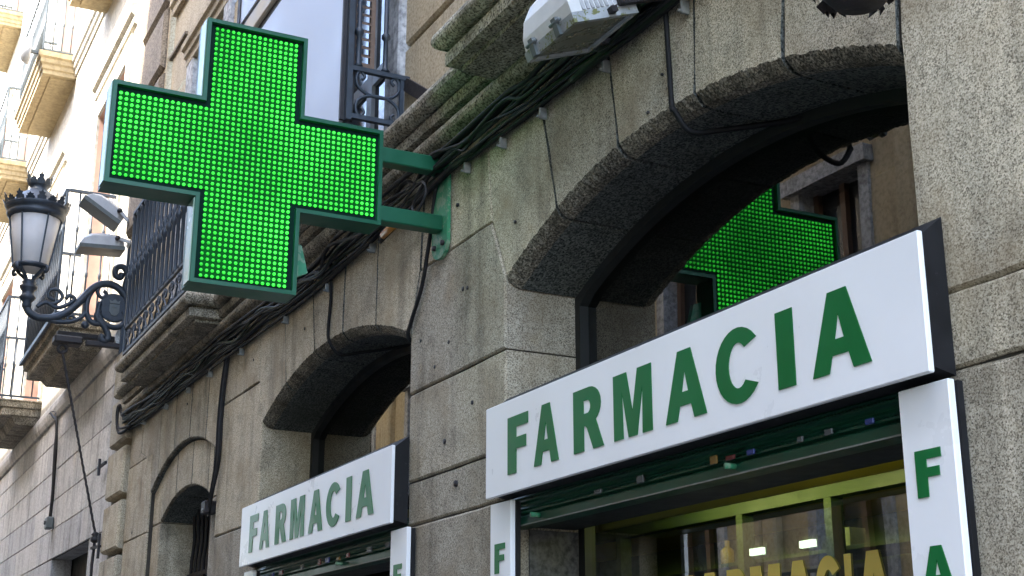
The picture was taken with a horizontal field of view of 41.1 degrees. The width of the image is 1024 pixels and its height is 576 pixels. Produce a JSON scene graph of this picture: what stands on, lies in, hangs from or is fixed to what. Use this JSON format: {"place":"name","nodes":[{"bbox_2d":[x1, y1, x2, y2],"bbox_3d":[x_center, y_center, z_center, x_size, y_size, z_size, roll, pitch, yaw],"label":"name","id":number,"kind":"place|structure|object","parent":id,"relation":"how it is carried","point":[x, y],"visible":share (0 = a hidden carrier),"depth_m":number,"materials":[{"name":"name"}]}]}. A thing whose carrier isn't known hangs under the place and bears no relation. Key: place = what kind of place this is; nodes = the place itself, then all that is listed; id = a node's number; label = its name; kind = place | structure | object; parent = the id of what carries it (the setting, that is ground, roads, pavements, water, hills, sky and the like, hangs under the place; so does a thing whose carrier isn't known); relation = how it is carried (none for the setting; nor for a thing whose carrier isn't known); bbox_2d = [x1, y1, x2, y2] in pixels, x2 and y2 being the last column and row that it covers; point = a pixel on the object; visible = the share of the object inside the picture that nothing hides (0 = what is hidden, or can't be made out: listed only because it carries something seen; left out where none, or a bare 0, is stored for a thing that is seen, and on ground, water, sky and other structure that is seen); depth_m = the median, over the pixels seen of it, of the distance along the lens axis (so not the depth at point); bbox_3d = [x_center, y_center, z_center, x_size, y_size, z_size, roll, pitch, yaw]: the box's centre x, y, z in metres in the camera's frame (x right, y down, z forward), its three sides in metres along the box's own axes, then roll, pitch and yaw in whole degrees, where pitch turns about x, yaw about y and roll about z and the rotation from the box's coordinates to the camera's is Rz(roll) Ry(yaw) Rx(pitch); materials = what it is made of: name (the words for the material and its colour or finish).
{"place":"outdoors","nodes":[
{"label":"outdoors","id":0,"kind":"place"},
{"bbox_2d":[845,527,865,545],"bbox_3d":[1.179,0.870,4.745,0.070,0.067,0.070,8,-19,-26],"label":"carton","id":1,"kind":"object","parent":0,"point":[855,535],"visible":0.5,"depth_m":4.71,"materials":[{"name":"cardboard"}]},
{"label":"pavement","id":2,"kind":"structure","parent":0,"visible":0},
{"bbox_2d":[0,0,145,575],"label":"apartment building","id":3,"kind":"structure","parent":2,"relation":"on","point":[53,92],"depth_m":15.17,"materials":[{"name":"white paint"}]},
{"bbox_2d":[19,37,38,63],"bbox_3d":[-5.817,-2.857,16.421,0.282,0.321,0.277,-5,-17,15],"label":"balcony dish","id":4,"kind":"object","parent":3,"relation":"attached to","point":[25,49],"visible":1,"depth_m":16.31,"materials":[{"name":"grey paint"}]},
{"bbox_2d":[44,516,53,529],"bbox_3d":[-4.637,2.351,13.652,0.084,0.119,0.140,8,-19,-26],"label":"entry box","id":5,"kind":"object","parent":3,"relation":"attached to","point":[48,522],"visible":1,"depth_m":13.60,"materials":[{"name":"grey paint"}]},
{"bbox_2d":[49,411,56,509],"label":"cable","id":6,"kind":"object","parent":3,"relation":"attached to","point":[53,449],"visible":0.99,"depth_m":14.02,"materials":[{"name":"black rubber"}]},
{"bbox_2d":[49,412,57,516],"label":"cable","id":7,"kind":"object","parent":3,"relation":"attached to","point":[54,469],"visible":1,"depth_m":13.88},
{"bbox_2d":[72,552,87,575],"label":"door","id":8,"kind":"structure","parent":3,"relation":"in","point":[80,563],"depth_m":13.21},
{"bbox_2d":[97,459,106,475],"bbox_3d":[-3.446,1.498,11.442,0.038,0.140,0.336,8,-19,-26],"label":"wall anchor","id":9,"kind":"object","parent":3,"relation":"attached to","point":[100,465],"depth_m":11.44,"materials":[{"name":"black metal"}]},
{"bbox_2d":[100,194,113,300],"bbox_3d":[-3.843,-0.705,13.482,0.057,2.625,1.435,8,-19,-26],"label":"window","id":10,"kind":"structure","parent":3,"relation":"in","point":[104,276],"depth_m":13.89,"materials":[{"name":"white glass"}]},
{"bbox_2d":[98,0,1023,575],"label":"pharmacy building","id":11,"kind":"structure","parent":2,"relation":"on","point":[596,214],"depth_m":4.84,"materials":[{"name":"stone"}]},
{"bbox_2d":[2,170,130,354],"bbox_3d":[-3.721,-0.200,11.530,1.196,1.512,0.560,8,-19,-26],"label":"street lamp","id":12,"kind":"object","parent":11,"relation":"attached to","point":[37,212],"visible":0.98,"depth_m":11.37,"materials":[{"name":"black metal"}]},
{"bbox_2d":[52,330,119,349],"bbox_3d":[-3.515,0.449,11.533,0.686,0.122,0.182,8,-19,-26],"label":"security camera","id":13,"kind":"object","parent":11,"relation":"attached to","point":[72,339],"depth_m":11.44,"materials":[{"name":"grey metal"}]},
{"bbox_2d":[56,344,100,575],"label":"cable","id":14,"kind":"object","parent":13,"relation":"hanging from","point":[95,538],"visible":1,"depth_m":11.19,"materials":[{"name":"black metal"}]},
{"bbox_2d":[75,233,130,257],"bbox_3d":[-3.457,-0.370,11.544,0.412,0.158,0.268,8,-19,-26],"label":"wall floodlight","id":15,"kind":"object","parent":11,"relation":"attached to","point":[102,244],"depth_m":11.48,"materials":[{"name":"grey paint"}]},
{"bbox_2d":[78,193,128,231],"bbox_3d":[-3.467,-0.649,11.623,0.404,0.256,0.266,8,-19,-26],"label":"wall floodlight","id":16,"kind":"object","parent":11,"relation":"attached to","point":[107,213],"depth_m":11.55,"materials":[{"name":"grey paint"}]},
{"bbox_2d":[115,404,131,434],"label":"cable","id":17,"kind":"object","parent":11,"relation":"attached to","point":[124,430],"visible":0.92,"depth_m":10.77,"materials":[{"name":"black rubber"}]},
{"bbox_2d":[117,404,131,428],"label":"cable","id":18,"kind":"object","parent":11,"relation":"attached to","point":[120,407],"visible":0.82,"depth_m":10.81,"materials":[{"name":"black rubber"}]},
{"bbox_2d":[195,515,208,575],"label":"window pane","id":19,"kind":"structure","parent":11,"relation":"in","point":[204,515],"depth_m":9.45,"materials":[{"name":"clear glass"}]},
{"bbox_2d":[201,500,215,514],"bbox_3d":[-1.835,1.326,8.240,0.086,0.077,0.098,8,-19,-26],"label":"junction box","id":20,"kind":"object","parent":11,"relation":"attached to","point":[204,508],"visible":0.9,"depth_m":8.20,"materials":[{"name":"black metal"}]},
{"bbox_2d":[207,354,226,502],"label":"cable","id":21,"kind":"object","parent":20,"relation":"attached to","point":[217,426],"visible":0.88,"depth_m":8.22,"materials":[{"name":"black rubber"}]},
{"bbox_2d":[244,570,259,575],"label":"side panel","id":22,"kind":"object","parent":11,"relation":"attached to","point":[253,573],"visible":1,"depth_m":7.12,"materials":[{"name":"white plastic"}]},
{"bbox_2d":[98,17,450,303],"bbox_3d":[-0.880,-0.468,5.256,1.349,1.053,0.150,8,-19,-26],"label":"pharmacy cross","id":23,"kind":"object","parent":11,"relation":"attached to","point":[245,160],"visible":1,"depth_m":5.15,"materials":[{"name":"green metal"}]},
{"bbox_2d":[400,176,429,211],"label":"cable","id":24,"kind":"object","parent":23,"relation":"attached to","point":[417,194],"visible":0.77,"depth_m":5.62,"materials":[{"name":"grey rubber"}]},
{"bbox_2d":[237,0,356,122],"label":"window","id":25,"kind":"structure","parent":11,"relation":"attached to","point":[320,26],"depth_m":6.36,"materials":[{"name":"white glass"}]},
{"bbox_2d":[181,169,444,382],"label":"cable","id":26,"kind":"object","parent":11,"relation":"attached to","point":[310,284],"visible":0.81,"depth_m":6.91,"materials":[{"name":"black rubber"}]},
{"bbox_2d":[239,436,408,567],"bbox_3d":[-0.930,1.037,6.367,0.078,0.354,2.135,8,-19,-26],"label":"shop sign","id":27,"kind":"object","parent":11,"relation":"attached to","point":[364,495],"visible":1,"depth_m":6.04,"materials":[{"name":"white plastic"}]},
{"bbox_2d":[257,518,408,575],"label":"roller shutter","id":28,"kind":"object","parent":11,"relation":"attached to","point":[366,555],"visible":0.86,"depth_m":6.16,"materials":[{"name":"metal"}]},
{"bbox_2d":[120,59,550,415],"bbox_3d":[-0.027,-0.702,4.990,0.051,0.086,13.440,8,-19,-26],"label":"cable","id":29,"kind":"object","parent":11,"relation":"attached to","point":[481,116],"visible":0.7,"depth_m":5.87,"materials":[{"name":"black rubber"}]},
{"bbox_2d":[127,58,559,414],"bbox_3d":[-1.152,-0.008,7.114,0.029,0.148,8.436,8,-19,-26],"label":"cable","id":30,"kind":"object","parent":11,"relation":"attached to","point":[552,62],"visible":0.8,"depth_m":6.00,"materials":[{"name":"black rubber"}]},
{"bbox_2d":[135,72,556,413],"bbox_3d":[0.033,-0.689,4.934,0.041,0.082,13.582,8,-19,-26],"label":"cable","id":31,"kind":"object","parent":11,"relation":"attached to","point":[230,335],"visible":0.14,"depth_m":5.49,"materials":[{"name":"black rubber"}]},
{"bbox_2d":[208,339,232,507],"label":"cable","id":32,"kind":"object","parent":31,"relation":"hanging from","point":[220,416],"visible":0.85,"depth_m":8.19,"materials":[{"name":"black rubber"}]},
{"bbox_2d":[207,336,236,516],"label":"cable","id":33,"kind":"object","parent":31,"relation":"hanging from","point":[221,435],"visible":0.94,"depth_m":8.15,"materials":[{"name":"black rubber"}]},
{"bbox_2d":[122,55,574,419],"bbox_3d":[-1.152,-0.013,7.115,0.038,0.126,8.437,8,-19,-26],"label":"cable","id":34,"kind":"object","parent":11,"relation":"attached to","point":[537,77],"visible":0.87,"depth_m":5.88,"materials":[{"name":"black rubber"}]},
{"bbox_2d":[126,58,571,421],"bbox_3d":[-0.015,-0.655,4.973,0.028,0.070,13.455,8,-19,-26],"label":"cable","id":35,"kind":"object","parent":11,"relation":"attached to","point":[513,106],"visible":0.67,"depth_m":6.48,"materials":[{"name":"black rubber"}]},
{"bbox_2d":[142,57,561,405],"bbox_3d":[0.041,-0.708,4.899,0.036,0.068,13.658,8,-19,-26],"label":"cable","id":36,"kind":"object","parent":11,"relation":"attached to","point":[460,140],"visible":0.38,"depth_m":6.43,"materials":[{"name":"black rubber"}]},
{"bbox_2d":[150,64,565,403],"bbox_3d":[0.017,-0.676,4.950,0.022,0.067,13.533,8,-19,-26],"label":"cable","id":37,"kind":"object","parent":11,"relation":"attached to","point":[421,183],"visible":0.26,"depth_m":5.70,"materials":[{"name":"black rubber"}]},
{"bbox_2d":[309,345,412,517],"bbox_3d":[-0.624,0.800,6.617,0.040,0.973,2.107,8,-19,-26],"label":"window","id":38,"kind":"structure","parent":11,"relation":"in","point":[371,413],"depth_m":6.93,"materials":[{"name":"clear glass"}]},
{"bbox_2d":[342,0,384,130],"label":"window frame","id":39,"kind":"structure","parent":11,"relation":"in","point":[374,85],"depth_m":7.14,"materials":[{"name":"white paint"}]},
{"bbox_2d":[326,264,410,356],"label":"cable","id":40,"kind":"object","parent":11,"relation":"attached to","point":[335,351],"visible":0.87,"depth_m":6.60,"materials":[{"name":"black rubber"}]},
{"bbox_2d":[366,570,389,575],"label":"shop window","id":41,"kind":"structure","parent":11,"relation":"in","point":[387,573],"depth_m":6.44,"materials":[{"name":"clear glass"}]},
{"bbox_2d":[122,2,651,423],"bbox_3d":[-1.154,0.012,7.106,0.031,0.113,8.436,8,-19,-26],"label":"cable","id":42,"kind":"object","parent":11,"relation":"attached to","point":[540,82],"visible":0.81,"depth_m":5.63,"materials":[{"name":"black rubber"}]},
{"bbox_2d":[126,1,660,424],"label":"cable","id":43,"kind":"object","parent":11,"relation":"attached to","point":[583,58],"visible":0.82,"depth_m":5.20,"materials":[{"name":"black rubber"}]},
{"bbox_2d":[125,0,667,425],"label":"cable","id":44,"kind":"object","parent":11,"relation":"attached to","point":[637,22],"visible":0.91,"depth_m":4.95,"materials":[{"name":"black rubber"}]},
{"bbox_2d":[131,0,669,424],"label":"cable","id":45,"kind":"object","parent":11,"relation":"attached to","point":[492,133],"visible":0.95,"depth_m":5.41,"materials":[{"name":"black rubber"}]},
{"bbox_2d":[390,527,415,575],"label":"side panel","id":46,"kind":"object","parent":11,"relation":"attached to","point":[402,556],"visible":1,"depth_m":5.34,"materials":[{"name":"white plastic"}]},
{"bbox_2d":[130,0,676,424],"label":"cable","id":47,"kind":"object","parent":11,"relation":"attached to","point":[460,161],"visible":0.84,"depth_m":5.38,"materials":[{"name":"black rubber"}]},
{"bbox_2d":[128,0,679,430],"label":"cable","id":48,"kind":"object","parent":11,"relation":"attached to","point":[568,83],"visible":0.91,"depth_m":5.15,"materials":[{"name":"black rubber"}]},
{"bbox_2d":[131,0,689,426],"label":"cable","id":49,"kind":"object","parent":11,"relation":"attached to","point":[683,9],"visible":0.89,"depth_m":6.55,"materials":[{"name":"rubber"}]},
{"bbox_2d":[404,78,427,98],"bbox_3d":[-0.417,-0.850,5.940,0.018,0.221,0.324,8,-19,-26],"label":"rail bracket","id":50,"kind":"object","parent":11,"relation":"attached to","point":[414,89],"visible":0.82,"depth_m":5.95,"materials":[{"name":"black metal"}]},
{"bbox_2d":[378,160,457,243],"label":"cable","id":51,"kind":"object","parent":11,"relation":"attached to","point":[437,182],"visible":0.66,"depth_m":5.56,"materials":[{"name":"black rubber"}]},
{"bbox_2d":[380,227,396,238],"bbox_3d":[-0.513,-0.264,5.870,0.036,0.054,0.213,8,-19,-26],"label":"cable sleeve","id":52,"kind":"object","parent":51,"relation":"attached to","point":[385,232],"visible":0.5,"depth_m":5.90,"materials":[{"name":"plastic"}]},
{"bbox_2d":[406,173,438,341],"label":"cable","id":53,"kind":"object","parent":11,"relation":"attached to","point":[422,283],"visible":0.74,"depth_m":5.58,"materials":[{"name":"black rubber"}]},
{"bbox_2d":[490,500,520,575],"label":"side panel","id":54,"kind":"object","parent":11,"relation":"attached to","point":[505,546],"visible":1,"depth_m":4.56,"materials":[{"name":"white plastic"}]},
{"bbox_2d":[523,0,662,62],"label":"floodlight","id":55,"kind":"object","parent":11,"relation":"attached to","point":[553,29],"visible":0.96,"depth_m":4.05,"materials":[{"name":"grey paint"}]},
{"bbox_2d":[569,4,640,83],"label":"cable","id":56,"kind":"object","parent":11,"relation":"attached to","point":[577,75],"visible":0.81,"depth_m":4.38,"materials":[{"name":"black rubber"}]},
{"bbox_2d":[486,217,955,500],"bbox_3d":[0.420,0.282,3.802,0.078,0.354,2.121,8,-19,-26],"label":"shop sign","id":57,"kind":"object","parent":11,"relation":"attached to","point":[870,322],"visible":1,"depth_m":3.41,"materials":[{"name":"white plastic"}]},
{"bbox_2d":[511,382,931,529],"bbox_3d":[0.544,0.509,3.860,0.298,0.145,2.027,8,-19,-26],"label":"roller shutter","id":58,"kind":"object","parent":11,"relation":"attached to","point":[864,434],"visible":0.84,"depth_m":3.62,"materials":[{"name":"metal"}]},
{"bbox_2d":[578,526,883,575],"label":"shop window","id":59,"kind":"structure","parent":11,"relation":"in","point":[586,536],"depth_m":3.81,"materials":[{"name":"glass"}]},
{"bbox_2d":[663,12,802,135],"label":"cable","id":60,"kind":"object","parent":11,"relation":"attached to","point":[685,127],"visible":0.98,"depth_m":4.03,"materials":[{"name":"black rubber"}]},
{"bbox_2d":[575,88,918,369],"bbox_3d":[0.709,0.031,4.091,0.040,0.987,2.044,8,-19,-26],"label":"window","id":61,"kind":"structure","parent":11,"relation":"in","point":[784,203],"depth_m":4.12,"materials":[{"name":"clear glass"}]},
{"bbox_2d":[595,469,912,575],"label":"window frame","id":62,"kind":"object","parent":11,"relation":"in","point":[889,539],"visible":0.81,"depth_m":5.07,"materials":[{"name":"green metal"}]},
{"bbox_2d":[720,541,734,563],"bbox_3d":[0.847,1.042,5.364,0.052,0.094,0.052,8,-19,-26],"label":"bottle","id":63,"kind":"object","parent":62,"relation":"on","point":[727,553],"visible":0.73,"depth_m":5.34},
{"bbox_2d":[749,543,769,558],"bbox_3d":[0.893,0.952,4.938,0.028,0.049,0.091,8,-19,-26],"label":"light panel","id":64,"kind":"object","parent":62,"relation":"attached to","point":[758,551],"visible":1,"depth_m":4.92,"materials":[{"name":"grey plastic"}]},
{"bbox_2d":[799,535,821,551],"bbox_3d":[1.022,0.878,4.693,0.028,0.049,0.091,8,-19,-26],"label":"light panel","id":65,"kind":"object","parent":62,"relation":"attached to","point":[809,543],"visible":1,"depth_m":4.68,"materials":[{"name":"grey plastic"}]},
{"bbox_2d":[813,0,899,18],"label":"hanging ornament","id":66,"kind":"object","parent":11,"relation":"hanging from","point":[844,8],"visible":1,"depth_m":2.96,"materials":[{"name":"black metal"}]},
{"bbox_2d":[898,378,980,575],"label":"side panel","id":67,"kind":"object","parent":11,"relation":"attached to","point":[941,509],"visible":1,"depth_m":2.83,"materials":[{"name":"white plastic"}]}
]}

